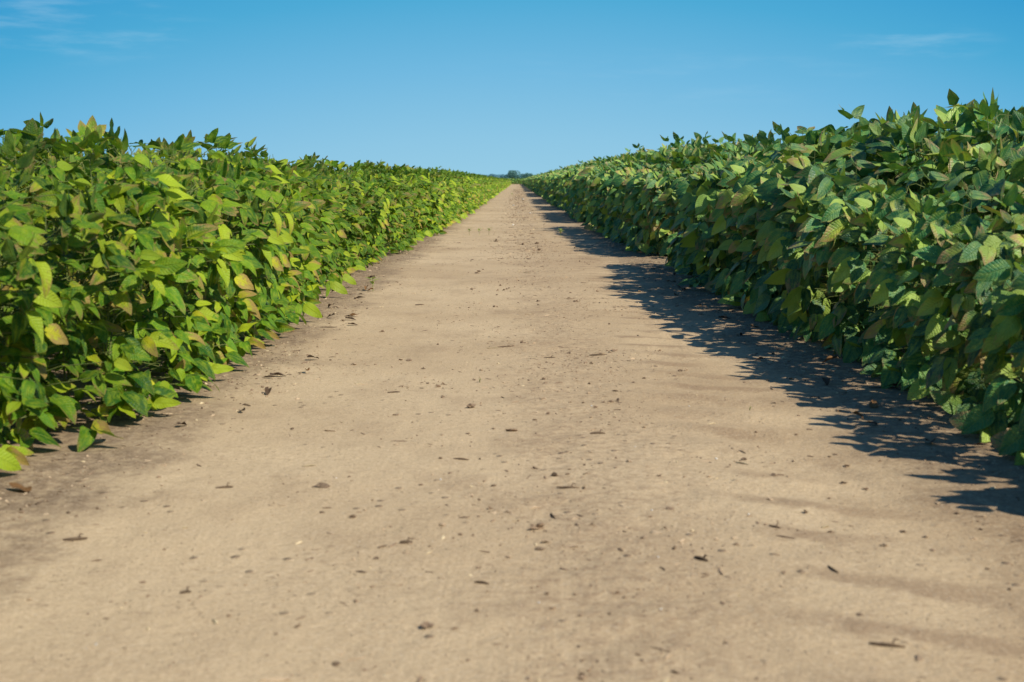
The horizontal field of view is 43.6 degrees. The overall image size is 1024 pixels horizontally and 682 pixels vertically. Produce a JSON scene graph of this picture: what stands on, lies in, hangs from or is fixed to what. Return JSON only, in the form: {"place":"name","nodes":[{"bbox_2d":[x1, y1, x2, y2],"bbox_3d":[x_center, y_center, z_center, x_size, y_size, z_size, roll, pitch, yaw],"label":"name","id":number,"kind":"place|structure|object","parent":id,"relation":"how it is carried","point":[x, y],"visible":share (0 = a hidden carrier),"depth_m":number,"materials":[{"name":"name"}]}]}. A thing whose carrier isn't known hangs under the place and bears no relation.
{"place":"outdoors","nodes":[
{"label":"outdoors","id":0,"kind":"place"},
{"bbox_2d":[0,184,1023,681],"bbox_3d":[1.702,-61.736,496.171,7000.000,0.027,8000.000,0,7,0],"label":"ground","id":1,"kind":"structure","parent":0,"point":[948,610],"depth_m":2.17,"materials":[{"name":"soil"}]},
{"bbox_2d":[0,448,21,470],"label":"soybean plant","id":2,"kind":"object","parent":1,"relation":"on","point":[9,461],"visible":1,"depth_m":2.34,"materials":[{"name":"green plant"}]},
{"bbox_2d":[0,171,66,370],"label":"soybean plant","id":3,"kind":"object","parent":1,"relation":"on","point":[51,350],"visible":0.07,"depth_m":3.12,"materials":[{"name":"green plant"}]},
{"bbox_2d":[0,169,70,465],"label":"soybean plant","id":4,"kind":"object","parent":1,"relation":"on","point":[41,302],"visible":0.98,"depth_m":2.46,"materials":[{"name":"green plant"}]},
{"bbox_2d":[0,118,89,312],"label":"soybean plant","id":5,"kind":"object","parent":1,"relation":"on","point":[30,131],"visible":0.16,"depth_m":4.05,"materials":[{"name":"green plant"}]},
{"bbox_2d":[0,131,96,353],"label":"soybean plant","id":6,"kind":"object","parent":1,"relation":"on","point":[60,169],"visible":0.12,"depth_m":3.31,"materials":[{"name":"green plant"}]},
{"bbox_2d":[0,129,121,318],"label":"soybean plant","id":7,"kind":"object","parent":1,"relation":"on","point":[61,153],"visible":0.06,"depth_m":4.27,"materials":[{"name":"green plant"}]},
{"bbox_2d":[0,129,134,451],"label":"soybean plant","id":8,"kind":"object","parent":1,"relation":"on","point":[61,409],"visible":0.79,"depth_m":2.66,"materials":[{"name":"green plant"}]},
{"bbox_2d":[23,112,125,283],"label":"soybean plant","id":9,"kind":"object","parent":1,"relation":"on","point":[47,124],"visible":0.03,"depth_m":4.70,"materials":[{"name":"green plant"}]},
{"bbox_2d":[0,144,162,374],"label":"soybean plant","id":10,"kind":"object","parent":1,"relation":"on","point":[73,172],"visible":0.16,"depth_m":3.50,"materials":[{"name":"green plant"}]},
{"bbox_2d":[10,115,165,348],"bbox_3d":[-1.251,-0.303,3.864,0.452,0.757,0.540,-6,9,-40],"label":"soybean plant","id":11,"kind":"object","parent":1,"relation":"on","point":[87,129],"visible":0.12,"depth_m":3.79,"materials":[{"name":"green plant"}]},
{"bbox_2d":[0,174,188,421],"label":"soybean plant","id":12,"kind":"object","parent":1,"relation":"on","point":[130,347],"visible":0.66,"depth_m":2.87,"materials":[{"name":"green plant"}]},
{"bbox_2d":[20,118,191,329],"bbox_3d":[-1.287,-0.329,4.089,0.493,0.754,0.533,5,9,36],"label":"soybean plant","id":13,"kind":"object","parent":1,"relation":"on","point":[118,145],"visible":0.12,"depth_m":4.00,"materials":[{"name":"green plant"}]},
{"bbox_2d":[0,130,219,402],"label":"soybean plant","id":14,"kind":"object","parent":1,"relation":"on","point":[170,236],"visible":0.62,"depth_m":3.10,"materials":[{"name":"green plant"}]},
{"bbox_2d":[60,137,177,331],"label":"soybean plant","id":15,"kind":"object","parent":1,"relation":"on","point":[109,167],"visible":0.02,"depth_m":4.33,"materials":[{"name":"green plant"}]},
{"bbox_2d":[107,141,173,318],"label":"soybean plant","id":16,"kind":"object","parent":1,"relation":"on","point":[153,144],"visible":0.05,"depth_m":4.68,"materials":[{"name":"green plant"}]},
{"bbox_2d":[74,166,246,385],"bbox_3d":[-0.901,-0.162,3.379,0.420,0.596,0.532,1,7,7],"label":"soybean plant","id":17,"kind":"object","parent":1,"relation":"on","point":[199,318],"visible":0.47,"depth_m":3.38,"materials":[{"name":"green plant"}]},
{"bbox_2d":[113,139,207,291],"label":"soybean plant","id":18,"kind":"object","parent":1,"relation":"on","point":[140,142],"visible":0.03,"depth_m":4.84,"materials":[{"name":"green plant"}]},
{"bbox_2d":[79,134,263,372],"bbox_3d":[-0.941,-0.235,3.592,0.416,0.688,0.500,2,7,14],"label":"soybean plant","id":19,"kind":"object","parent":1,"relation":"on","point":[209,211],"visible":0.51,"depth_m":3.59,"materials":[{"name":"green plant"}]},
{"bbox_2d":[137,138,207,306],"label":"soybean plant","id":20,"kind":"object","parent":1,"relation":"on","point":[171,152],"visible":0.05,"depth_m":5.26,"materials":[{"name":"green plant"}]},
{"bbox_2d":[138,130,207,288],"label":"soybean plant","id":21,"kind":"object","parent":1,"relation":"on","point":[189,138],"visible":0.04,"depth_m":5.16,"materials":[{"name":"green plant"}]},
{"bbox_2d":[117,150,268,361],"bbox_3d":[-0.945,-0.240,3.805,0.464,0.647,0.540,1,7,9],"label":"soybean plant","id":22,"kind":"object","parent":1,"relation":"on","point":[245,303],"visible":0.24,"depth_m":3.82,"materials":[{"name":"green plant"}]},
{"bbox_2d":[171,135,293,339],"bbox_3d":[-0.949,-0.336,4.301,0.430,0.712,0.517,-1,7,-9],"label":"soybean plant","id":23,"kind":"object","parent":1,"relation":"on","point":[232,173],"visible":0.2,"depth_m":4.31,"materials":[{"name":"green plant"}]},
{"bbox_2d":[184,128,283,348],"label":"soybean plant","id":24,"kind":"object","parent":1,"relation":"on","point":[246,186],"visible":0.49,"depth_m":4.08,"materials":[{"name":"green plant"}]},
{"bbox_2d":[192,133,311,332],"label":"soybean plant","id":25,"kind":"object","parent":1,"relation":"on","point":[255,165],"visible":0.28,"depth_m":4.56,"materials":[{"name":"green plant"}]},
{"bbox_2d":[212,170,314,317],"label":"soybean plant","id":26,"kind":"object","parent":1,"relation":"on","point":[293,249],"visible":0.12,"depth_m":4.80,"materials":[{"name":"green plant"}]},
{"bbox_2d":[225,153,322,317],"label":"soybean plant","id":27,"kind":"object","parent":1,"relation":"on","point":[310,309],"visible":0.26,"depth_m":4.99,"materials":[{"name":"green plant"}]},
{"bbox_2d":[240,145,324,304],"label":"soybean plant","id":28,"kind":"object","parent":1,"relation":"on","point":[312,297],"visible":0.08,"depth_m":5.41,"materials":[{"name":"green plant"}]},
{"bbox_2d":[237,165,333,306],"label":"soybean plant","id":29,"kind":"object","parent":1,"relation":"on","point":[304,287],"visible":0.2,"depth_m":5.27,"materials":[{"name":"green plant"}]},
{"bbox_2d":[245,161,334,285],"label":"soybean plant","id":30,"kind":"object","parent":1,"relation":"on","point":[315,226],"visible":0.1,"depth_m":5.70,"materials":[{"name":"green plant"}]},
{"bbox_2d":[273,159,347,296],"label":"soybean plant","id":31,"kind":"object","parent":1,"relation":"on","point":[336,286],"visible":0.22,"depth_m":5.93,"materials":[{"name":"green plant"}]},
{"bbox_2d":[288,154,353,279],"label":"soybean plant","id":32,"kind":"object","parent":1,"relation":"on","point":[325,270],"visible":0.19,"depth_m":6.62,"materials":[{"name":"green plant"}]},
{"bbox_2d":[293,168,356,286],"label":"soybean plant","id":33,"kind":"object","parent":1,"relation":"on","point":[332,277],"visible":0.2,"depth_m":6.37,"materials":[{"name":"green plant"}]},
{"bbox_2d":[302,156,350,278],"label":"soybean plant","id":34,"kind":"object","parent":1,"relation":"on","point":[341,233],"visible":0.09,"depth_m":6.87,"materials":[{"name":"green plant"}]},
{"bbox_2d":[300,154,359,275],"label":"soybean plant","id":35,"kind":"object","parent":1,"relation":"on","point":[344,194],"visible":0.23,"depth_m":7.06,"materials":[{"name":"green plant"}]},
{"bbox_2d":[316,173,358,275],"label":"soybean plant","id":36,"kind":"object","parent":1,"relation":"on","point":[348,215],"visible":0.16,"depth_m":7.41,"materials":[{"name":"green plant"}]},
{"bbox_2d":[317,166,374,266],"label":"soybean plant","id":37,"kind":"object","parent":1,"relation":"on","point":[352,190],"visible":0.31,"depth_m":7.82,"materials":[{"name":"green plant"}]},
{"bbox_2d":[333,181,368,270],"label":"soybean plant","id":38,"kind":"object","parent":1,"relation":"on","point":[359,264],"visible":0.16,"depth_m":7.58,"materials":[{"name":"green plant"}]},
{"bbox_2d":[330,169,378,267],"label":"soybean plant","id":39,"kind":"object","parent":1,"relation":"on","point":[364,210],"visible":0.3,"depth_m":8.07,"materials":[{"name":"green plant"}]},
{"bbox_2d":[341,164,386,262],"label":"soybean plant","id":40,"kind":"object","parent":1,"relation":"on","point":[373,197],"visible":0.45,"depth_m":8.27,"materials":[{"name":"green plant"}]},
{"bbox_2d":[345,169,386,257],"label":"soybean plant","id":41,"kind":"object","parent":1,"relation":"on","point":[367,179],"visible":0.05,"depth_m":8.71,"materials":[{"name":"green plant"}]},
{"bbox_2d":[346,160,389,259],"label":"soybean plant","id":42,"kind":"object","parent":1,"relation":"on","point":[374,184],"visible":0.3,"depth_m":8.52,"materials":[{"name":"green plant"}]},
{"bbox_2d":[357,162,410,252],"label":"soybean plant","id":43,"kind":"object","parent":1,"relation":"on","point":[385,184],"visible":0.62,"depth_m":9.38,"materials":[{"name":"green plant"}]},
{"bbox_2d":[362,178,411,247],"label":"soybean plant","id":44,"kind":"object","parent":1,"relation":"on","point":[396,191],"visible":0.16,"depth_m":9.86,"materials":[{"name":"green plant"}]},
{"bbox_2d":[372,163,413,251],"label":"soybean plant","id":45,"kind":"object","parent":1,"relation":"on","point":[382,166],"visible":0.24,"depth_m":9.62,"materials":[{"name":"green plant"}]},
{"bbox_2d":[380,169,417,245],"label":"soybean plant","id":46,"kind":"object","parent":1,"relation":"on","point":[410,196],"visible":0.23,"depth_m":10.37,"materials":[{"name":"green plant"}]},
{"bbox_2d":[393,174,416,242],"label":"soybean plant","id":47,"kind":"object","parent":1,"relation":"on","point":[409,189],"visible":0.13,"depth_m":10.82,"materials":[{"name":"green plant"}]},
{"bbox_2d":[403,179,427,237],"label":"soybean plant","id":48,"kind":"object","parent":1,"relation":"on","point":[417,224],"visible":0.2,"depth_m":11.51,"materials":[{"name":"green plant"}]},
{"bbox_2d":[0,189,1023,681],"bbox_3d":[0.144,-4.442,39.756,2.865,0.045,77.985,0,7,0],"label":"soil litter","id":49,"kind":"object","parent":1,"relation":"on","point":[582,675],"visible":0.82,"depth_m":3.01,"materials":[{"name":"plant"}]},
{"bbox_2d":[602,170,624,237],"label":"soybean plant","id":50,"kind":"object","parent":1,"relation":"on","point":[609,200],"visible":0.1,"depth_m":12.02,"materials":[{"name":"green plant"}]},
{"bbox_2d":[613,170,635,243],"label":"soybean plant","id":51,"kind":"object","parent":1,"relation":"on","point":[617,203],"visible":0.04,"depth_m":11.15,"materials":[{"name":"green plant"}]},
{"bbox_2d":[609,165,653,243],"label":"soybean plant","id":52,"kind":"object","parent":1,"relation":"on","point":[621,194],"visible":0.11,"depth_m":10.60,"materials":[{"name":"green plant"}]},
{"bbox_2d":[621,163,667,242],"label":"soybean plant","id":53,"kind":"object","parent":1,"relation":"on","point":[626,216],"visible":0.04,"depth_m":10.42,"materials":[{"name":"green plant"}]},
{"bbox_2d":[623,166,668,252],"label":"soybean plant","id":54,"kind":"object","parent":1,"relation":"on","point":[634,195],"visible":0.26,"depth_m":9.67,"materials":[{"name":"green plant"}]},
{"bbox_2d":[632,165,681,250],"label":"soybean plant","id":55,"kind":"object","parent":1,"relation":"on","point":[643,200],"visible":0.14,"depth_m":9.40,"materials":[{"name":"green plant"}]},
{"bbox_2d":[636,167,687,255],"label":"soybean plant","id":56,"kind":"object","parent":1,"relation":"on","point":[654,246],"visible":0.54,"depth_m":9.18,"materials":[{"name":"green plant"}]},
{"bbox_2d":[650,170,686,256],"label":"soybean plant","id":57,"kind":"object","parent":1,"relation":"on","point":[659,217],"visible":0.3,"depth_m":9.01,"materials":[{"name":"green plant"}]},
{"bbox_2d":[659,168,710,266],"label":"soybean plant","id":58,"kind":"object","parent":1,"relation":"on","point":[669,196],"visible":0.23,"depth_m":7.89,"materials":[{"name":"green plant"}]},
{"bbox_2d":[660,165,709,267],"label":"soybean plant","id":59,"kind":"object","parent":1,"relation":"on","point":[668,223],"visible":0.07,"depth_m":7.68,"materials":[{"name":"green plant"}]},
{"bbox_2d":[673,172,702,273],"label":"soybean plant","id":60,"kind":"object","parent":1,"relation":"on","point":[679,262],"visible":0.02,"depth_m":7.51,"materials":[{"name":"green plant"}]},
{"bbox_2d":[665,147,710,175],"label":"soybean plant","id":61,"kind":"object","parent":1,"relation":"on","point":[676,153],"visible":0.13,"depth_m":9.97,"materials":[{"name":"green plant"}]},
{"bbox_2d":[670,154,736,277],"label":"soybean plant","id":62,"kind":"object","parent":1,"relation":"on","point":[689,197],"visible":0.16,"depth_m":6.92,"materials":[{"name":"green plant"}]},
{"bbox_2d":[674,152,735,275],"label":"soybean plant","id":63,"kind":"object","parent":1,"relation":"on","point":[690,265],"visible":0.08,"depth_m":7.16,"materials":[{"name":"green plant"}]},
{"bbox_2d":[679,163,739,286],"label":"soybean plant","id":64,"kind":"object","parent":1,"relation":"on","point":[696,243],"visible":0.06,"depth_m":6.49,"materials":[{"name":"green plant"}]},
{"bbox_2d":[678,152,749,290],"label":"soybean plant","id":65,"kind":"object","parent":1,"relation":"on","point":[704,205],"visible":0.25,"depth_m":6.23,"materials":[{"name":"green plant"}]},
{"bbox_2d":[700,156,773,291],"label":"soybean plant","id":66,"kind":"object","parent":1,"relation":"on","point":[707,235],"visible":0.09,"depth_m":5.99,"materials":[{"name":"green plant"}]},
{"bbox_2d":[725,132,768,167],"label":"soybean plant","id":67,"kind":"object","parent":1,"relation":"on","point":[749,139],"visible":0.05,"depth_m":7.62,"materials":[{"name":"green plant"}]},
{"bbox_2d":[715,161,780,306],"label":"soybean plant","id":68,"kind":"object","parent":1,"relation":"on","point":[727,276],"visible":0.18,"depth_m":5.51,"materials":[{"name":"green plant"}]},
{"bbox_2d":[709,141,806,297],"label":"soybean plant","id":69,"kind":"object","parent":1,"relation":"on","point":[737,167],"visible":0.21,"depth_m":5.70,"materials":[{"name":"green plant"}]},
{"bbox_2d":[740,131,782,163],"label":"soybean plant","id":70,"kind":"object","parent":1,"relation":"on","point":[763,139],"visible":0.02,"depth_m":6.88,"materials":[{"name":"green plant"}]},
{"bbox_2d":[729,152,823,313],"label":"soybean plant","id":71,"kind":"object","parent":1,"relation":"on","point":[744,196],"visible":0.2,"depth_m":5.20,"materials":[{"name":"green plant"}]},
{"bbox_2d":[759,128,829,185],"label":"soybean plant","id":72,"kind":"object","parent":1,"relation":"on","point":[810,137],"visible":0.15,"depth_m":6.11,"materials":[{"name":"green plant"}]},
{"bbox_2d":[741,132,854,320],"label":"soybean plant","id":73,"kind":"object","parent":1,"relation":"on","point":[788,173],"visible":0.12,"depth_m":5.02,"materials":[{"name":"green plant"}]},
{"bbox_2d":[764,157,878,332],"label":"soybean plant","id":74,"kind":"object","parent":1,"relation":"on","point":[780,241],"visible":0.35,"depth_m":4.48,"materials":[{"name":"green plant"}]},
{"bbox_2d":[753,156,890,326],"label":"soybean plant","id":75,"kind":"object","parent":1,"relation":"on","point":[763,308],"visible":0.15,"depth_m":4.80,"materials":[{"name":"green plant"}]},
{"bbox_2d":[764,164,888,341],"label":"soybean plant","id":76,"kind":"object","parent":1,"relation":"on","point":[796,302],"visible":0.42,"depth_m":4.27,"materials":[{"name":"green plant"}]},
{"bbox_2d":[793,132,875,164],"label":"soybean plant","id":77,"kind":"object","parent":1,"relation":"on","point":[821,156],"visible":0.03,"depth_m":5.75,"materials":[{"name":"green plant"}]},
{"bbox_2d":[800,116,884,166],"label":"soybean plant","id":78,"kind":"object","parent":1,"relation":"on","point":[863,121],"visible":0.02,"depth_m":5.80,"materials":[{"name":"green plant"}]},
{"bbox_2d":[787,183,898,357],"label":"soybean plant","id":79,"kind":"object","parent":1,"relation":"on","point":[822,248],"visible":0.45,"depth_m":3.93,"materials":[{"name":"green plant"}]},
{"bbox_2d":[819,105,878,162],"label":"soybean plant","id":80,"kind":"object","parent":1,"relation":"on","point":[857,112],"visible":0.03,"depth_m":6.58,"materials":[{"name":"green plant"}]},
{"bbox_2d":[822,123,896,179],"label":"soybean plant","id":81,"kind":"object","parent":1,"relation":"on","point":[858,137],"visible":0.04,"depth_m":5.48,"materials":[{"name":"green plant"}]},
{"bbox_2d":[819,106,919,278],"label":"soybean plant","id":82,"kind":"object","parent":1,"relation":"on","point":[876,128],"visible":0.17,"depth_m":5.17,"materials":[{"name":"green plant"}]},
{"bbox_2d":[820,116,953,277],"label":"soybean plant","id":83,"kind":"object","parent":1,"relation":"on","point":[880,168],"visible":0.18,"depth_m":4.67,"materials":[{"name":"green plant"}]},
{"bbox_2d":[827,169,948,365],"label":"soybean plant","id":84,"kind":"object","parent":1,"relation":"on","point":[850,263],"visible":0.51,"depth_m":3.74,"materials":[{"name":"green plant"}]},
{"bbox_2d":[849,110,934,182],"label":"soybean plant","id":85,"kind":"object","parent":1,"relation":"on","point":[869,159],"visible":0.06,"depth_m":5.47,"materials":[{"name":"green plant"}]},
{"bbox_2d":[852,108,977,297],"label":"soybean plant","id":86,"kind":"object","parent":1,"relation":"on","point":[869,171],"visible":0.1,"depth_m":5.03,"materials":[{"name":"green plant"}]},
{"bbox_2d":[873,118,973,259],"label":"soybean plant","id":87,"kind":"object","parent":1,"relation":"on","point":[911,135],"visible":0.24,"depth_m":4.48,"materials":[{"name":"green plant"}]},
{"bbox_2d":[865,187,991,391],"bbox_3d":[1.098,-0.132,3.358,0.328,0.539,0.490,3,8,22],"label":"soybean plant","id":88,"kind":"object","parent":1,"relation":"on","point":[901,303],"visible":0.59,"depth_m":3.30,"materials":[{"name":"green plant"}]},
{"bbox_2d":[860,188,1009,374],"bbox_3d":[1.162,-0.144,3.509,0.397,0.551,0.410,2,7,13],"label":"soybean plant","id":89,"kind":"object","parent":1,"relation":"on","point":[880,331],"visible":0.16,"depth_m":3.49,"materials":[{"name":"green plant"}]},
{"bbox_2d":[873,136,1008,250],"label":"soybean plant","id":90,"kind":"object","parent":1,"relation":"on","point":[952,164],"visible":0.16,"depth_m":4.27,"materials":[{"name":"green plant"}]},
{"bbox_2d":[895,103,1016,193],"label":"soybean plant","id":91,"kind":"object","parent":1,"relation":"on","point":[953,115],"visible":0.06,"depth_m":5.19,"materials":[{"name":"green plant"}]},
{"bbox_2d":[895,182,1023,404],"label":"soybean plant","id":92,"kind":"object","parent":1,"relation":"on","point":[934,313],"visible":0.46,"depth_m":3.11,"materials":[{"name":"green plant"}]},
{"bbox_2d":[918,88,1013,187],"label":"soybean plant","id":93,"kind":"object","parent":1,"relation":"on","point":[970,115],"visible":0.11,"depth_m":4.92,"materials":[{"name":"green plant"}]},
{"bbox_2d":[926,209,1023,415],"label":"soybean plant","id":94,"kind":"object","parent":1,"relation":"on","point":[966,264],"visible":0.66,"depth_m":2.92,"materials":[{"name":"green plant"}]},
{"bbox_2d":[932,138,1023,329],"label":"soybean plant","id":95,"kind":"object","parent":1,"relation":"on","point":[979,180],"visible":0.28,"depth_m":3.72,"materials":[{"name":"green plant"}]},
{"bbox_2d":[936,136,1023,218],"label":"soybean plant","id":96,"kind":"object","parent":1,"relation":"on","point":[1005,154],"visible":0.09,"depth_m":4.07,"materials":[{"name":"green plant"}]},
{"bbox_2d":[941,107,1023,216],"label":"soybean plant","id":97,"kind":"object","parent":1,"relation":"on","point":[982,136],"visible":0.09,"depth_m":4.72,"materials":[{"name":"green plant"}]},
{"bbox_2d":[949,234,1023,442],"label":"soybean plant","id":98,"kind":"object","parent":1,"relation":"on","point":[1000,336],"visible":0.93,"depth_m":2.66,"materials":[{"name":"green plant"}]},
{"bbox_2d":[975,110,1023,218],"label":"soybean plant","id":99,"kind":"object","parent":1,"relation":"on","point":[1018,133],"visible":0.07,"depth_m":4.28,"materials":[{"name":"green plant"}]},
{"bbox_2d":[981,202,1023,338],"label":"soybean plant","id":100,"kind":"object","parent":1,"relation":"on","point":[1018,209],"visible":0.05,"depth_m":3.43,"materials":[{"name":"green plant"}]},
{"bbox_2d":[990,272,1023,464],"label":"soybean plant","id":101,"kind":"object","parent":1,"relation":"on","point":[1010,441],"visible":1,"depth_m":2.47,"materials":[{"name":"green plant"}]},
{"bbox_2d":[993,161,1023,250],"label":"soybean plant","id":102,"kind":"object","parent":1,"relation":"on","point":[1016,171],"visible":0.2,"depth_m":3.54,"materials":[{"name":"green plant"}]},
{"bbox_2d":[0,89,1023,283],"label":"soybean field","id":103,"kind":"structure","parent":0,"point":[577,192],"depth_m":16.15,"materials":[{"name":"green plant"}]},
{"bbox_2d":[0,0,1023,175],"label":"sky","id":104,"kind":"structure","parent":0,"point":[485,87],"materials":[{"name":"blue"}]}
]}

